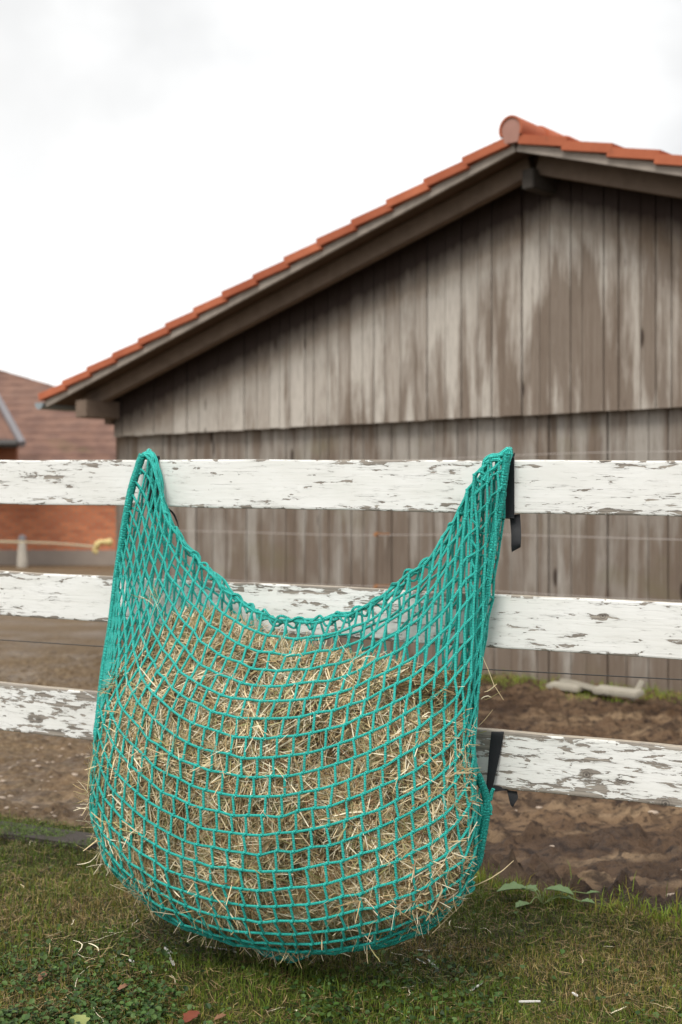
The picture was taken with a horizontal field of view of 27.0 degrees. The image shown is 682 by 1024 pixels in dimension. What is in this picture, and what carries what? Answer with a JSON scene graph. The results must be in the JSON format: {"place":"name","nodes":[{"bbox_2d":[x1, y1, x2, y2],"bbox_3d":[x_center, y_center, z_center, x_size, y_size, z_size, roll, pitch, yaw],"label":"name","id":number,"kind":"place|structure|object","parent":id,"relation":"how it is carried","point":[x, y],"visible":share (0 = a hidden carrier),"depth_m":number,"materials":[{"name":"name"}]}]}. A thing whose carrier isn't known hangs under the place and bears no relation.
{"place":"outdoors","nodes":[
{"label":"outdoors","id":0,"kind":"place"},
{"bbox_2d":[0,370,115,564],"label":"brick house","id":1,"kind":"structure","parent":0,"point":[29,430],"depth_m":30.82,"materials":[{"name":"brick"}]},
{"bbox_2d":[0,541,93,547],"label":"fence rope","id":2,"kind":"object","parent":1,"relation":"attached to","point":[80,545],"visible":1,"depth_m":25.30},
{"bbox_2d":[92,538,112,553],"bbox_3d":[-3.693,0.532,22.000,0.311,0.251,0.120,0,0,0],"label":"yellow gate handle","id":3,"kind":"object","parent":2,"relation":"attached to","point":[108,542],"visible":1,"depth_m":21.97,"materials":[{"name":"plastic"}]},
{"bbox_2d":[0,565,681,1023],"bbox_3d":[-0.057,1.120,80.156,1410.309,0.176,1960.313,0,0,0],"label":"ground","id":4,"kind":"structure","parent":0,"point":[602,845],"depth_m":5.15,"materials":[{"name":"brown soil"}]},
{"bbox_2d":[17,535,27,566],"bbox_3d":[-6.636,0.815,29.600,0.231,0.671,0.231,0,0,0],"label":"concrete post","id":5,"kind":"object","parent":4,"relation":"on","point":[22,557],"visible":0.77,"depth_m":29.53,"materials":[{"name":"beige concrete"}]},
{"bbox_2d":[0,821,98,853],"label":"kerb","id":6,"kind":"structure","parent":4,"relation":"on","point":[78,836],"depth_m":4.91,"materials":[{"name":"concrete"}]},
{"bbox_2d":[0,815,95,847],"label":"moss","id":7,"kind":"object","parent":6,"relation":"on","point":[24,830],"visible":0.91,"depth_m":5.00,"materials":[{"name":"green plant"}]},
{"bbox_2d":[183,1010,199,1022],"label":"fallen leaf","id":8,"kind":"object","parent":4,"relation":"on","point":[190,1015],"visible":1,"depth_m":3.14,"materials":[{"name":"red plant"}]},
{"bbox_2d":[214,1013,225,1019],"bbox_3d":[-0.267,1.116,3.140,0.024,0.010,0.024,0,0,28],"label":"fallen leaf","id":9,"kind":"object","parent":4,"relation":"on","point":[221,1015],"visible":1,"depth_m":3.14,"materials":[{"name":"brown plant"}]},
{"bbox_2d":[0,459,681,807],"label":"wooden fence","id":10,"kind":"object","parent":4,"relation":"on","point":[617,769],"visible":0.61,"depth_m":3.60,"materials":[{"name":"paint"}]},
{"bbox_2d":[147,456,178,526],"bbox_3d":[-0.509,-0.058,3.985,0.114,0.200,0.042,0,0,28],"label":"strap","id":11,"kind":"object","parent":10,"relation":"attached to","point":[150,493],"visible":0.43,"depth_m":3.97,"materials":[{"name":"black fabric"}]},
{"bbox_2d":[89,447,512,962],"bbox_3d":[-0.187,0.471,3.569,1.182,1.302,0.496,0,0,28],"label":"hay net","id":12,"kind":"object","parent":10,"relation":"hanging from","point":[474,627],"visible":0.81,"depth_m":3.43,"materials":[{"name":"teal fabric"}]},
{"bbox_2d":[73,582,513,967],"bbox_3d":[-0.178,0.650,3.515,1.169,0.937,0.498,0,0,29],"label":"hay","id":13,"kind":"object","parent":12,"relation":"in","point":[421,859],"visible":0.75,"depth_m":3.36},
{"bbox_2d":[0,639,681,679],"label":"fence wire","id":14,"kind":"object","parent":10,"relation":"attached to","point":[428,666],"visible":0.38,"depth_m":3.59,"materials":[{"name":"metal"}]},
{"bbox_2d":[486,732,517,806],"bbox_3d":[0.394,0.631,3.505,0.079,0.184,0.062,0,0,0],"label":"strap","id":15,"kind":"object","parent":10,"relation":"attached to","point":[496,739],"visible":0.9,"depth_m":3.49,"materials":[{"name":"black fabric"}]},
{"bbox_2d":[505,453,520,551],"bbox_3d":[0.419,-0.024,3.493,0.041,0.244,0.057,0,0,0],"label":"strap","id":16,"kind":"object","parent":10,"relation":"attached to","point":[515,522],"visible":0.8,"depth_m":3.48,"materials":[{"name":"black fabric"}]},
{"bbox_2d":[0,806,681,1023],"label":"grass","id":17,"kind":"structure","parent":4,"relation":"on","point":[91,879],"depth_m":3.56,"materials":[{"name":"green plant"}]},
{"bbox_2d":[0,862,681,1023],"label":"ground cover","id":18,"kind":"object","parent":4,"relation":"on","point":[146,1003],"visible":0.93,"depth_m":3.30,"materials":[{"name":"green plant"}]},
{"bbox_2d":[38,971,47,980],"bbox_3d":[-0.716,1.115,3.418,0.024,0.012,0.042,0,0,0],"label":"fallen leaf","id":19,"kind":"object","parent":18,"relation":"on","point":[40,977],"visible":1,"depth_m":3.41,"materials":[{"name":"brown plant"}]},
{"bbox_2d":[70,1015,89,1023],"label":"fallen leaf","id":20,"kind":"object","parent":18,"relation":"on","point":[83,1019],"visible":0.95,"depth_m":3.11,"materials":[{"name":"yellow plant"}]},
{"bbox_2d":[117,983,128,990],"bbox_3d":[-0.511,1.115,3.337,0.029,0.011,0.024,0,0,0],"label":"fallen leaf","id":21,"kind":"object","parent":18,"relation":"on","point":[124,985],"visible":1,"depth_m":3.34,"materials":[{"name":"brown plant"}]},
{"bbox_2d":[0,722,681,895],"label":"pebbles","id":22,"kind":"object","parent":4,"relation":"on","point":[537,807],"visible":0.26,"depth_m":5.76,"materials":[{"name":"stone"}]},
{"bbox_2d":[20,841,673,1019],"bbox_3d":[-0.257,1.120,3.782,2.304,0.062,1.429,0,0,23],"label":"loose straw","id":23,"kind":"object","parent":4,"relation":"on","point":[262,977],"visible":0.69,"depth_m":3.58,"materials":[{"name":"beige plant"}]},
{"bbox_2d":[35,115,681,692],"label":"barn","id":24,"kind":"structure","parent":4,"relation":"on","point":[517,287],"depth_m":10.06,"materials":[{"name":"brown wood"}]},
{"bbox_2d":[373,532,389,536],"bbox_3d":[0.304,0.165,10.525,0.036,0.036,0.170,0,0,41],"label":"wire insulator","id":25,"kind":"object","parent":24,"relation":"attached to","point":[375,534],"visible":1,"depth_m":10.49,"materials":[{"name":"plastic"}]},
{"bbox_2d":[132,531,681,539],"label":"fence wire","id":26,"kind":"object","parent":25,"relation":"attached to","point":[452,534],"visible":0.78,"depth_m":9.63,"materials":[{"name":"grey metal"}]},
{"bbox_2d":[373,584,389,587],"bbox_3d":[0.304,0.550,10.525,0.036,0.036,0.170,0,0,41],"label":"wire insulator","id":27,"kind":"object","parent":24,"relation":"attached to","point":[375,586],"visible":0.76,"depth_m":10.48,"materials":[{"name":"plastic"}]},
{"bbox_2d":[130,575,681,601],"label":"fence wire","id":28,"kind":"object","parent":27,"relation":"attached to","point":[462,589],"visible":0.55,"depth_m":9.69,"materials":[{"name":"grey metal"}]},
{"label":"wire insulator","id":29,"kind":"object","parent":24,"relation":"attached to","visible":0},
{"bbox_2d":[421,451,681,459],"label":"fence wire","id":30,"kind":"object","parent":29,"relation":"attached to","point":[562,453],"visible":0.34,"depth_m":9.39,"materials":[{"name":"grey metal"}]},
{"bbox_2d":[519,1000,540,1001],"bbox_3d":[0.434,1.128,3.278,0.050,0.003,0.007,0,0,0],"label":"wood splinter","id":31,"kind":"object","parent":4,"relation":"on","point":[530,1001],"visible":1,"depth_m":3.28,"materials":[{"name":"white wood"}]},
{"bbox_2d":[497,881,600,907],"bbox_3d":[0.610,1.107,4.105,0.314,0.054,0.148,0,0,0],"label":"broadleaf weed","id":32,"kind":"object","parent":4,"relation":"on","point":[513,885],"visible":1,"depth_m":4.11,"materials":[{"name":"green plant"}]},
{"bbox_2d":[447,668,681,935],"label":"grass tufts","id":33,"kind":"object","parent":4,"relation":"on","point":[479,879],"visible":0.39,"depth_m":4.18,"materials":[{"name":"green plant"}]},
{"bbox_2d":[546,678,644,700],"bbox_3d":[1.602,1.090,8.973,0.243,0.129,0.860,0,0,-25],"label":"branch","id":34,"kind":"object","parent":4,"relation":"on","point":[632,694],"visible":1,"depth_m":8.80,"materials":[{"name":"beige wood"}]},
{"bbox_2d":[0,0,681,385],"label":"sky","id":35,"kind":"structure","parent":0,"point":[157,157],"materials":[{"name":"white"}]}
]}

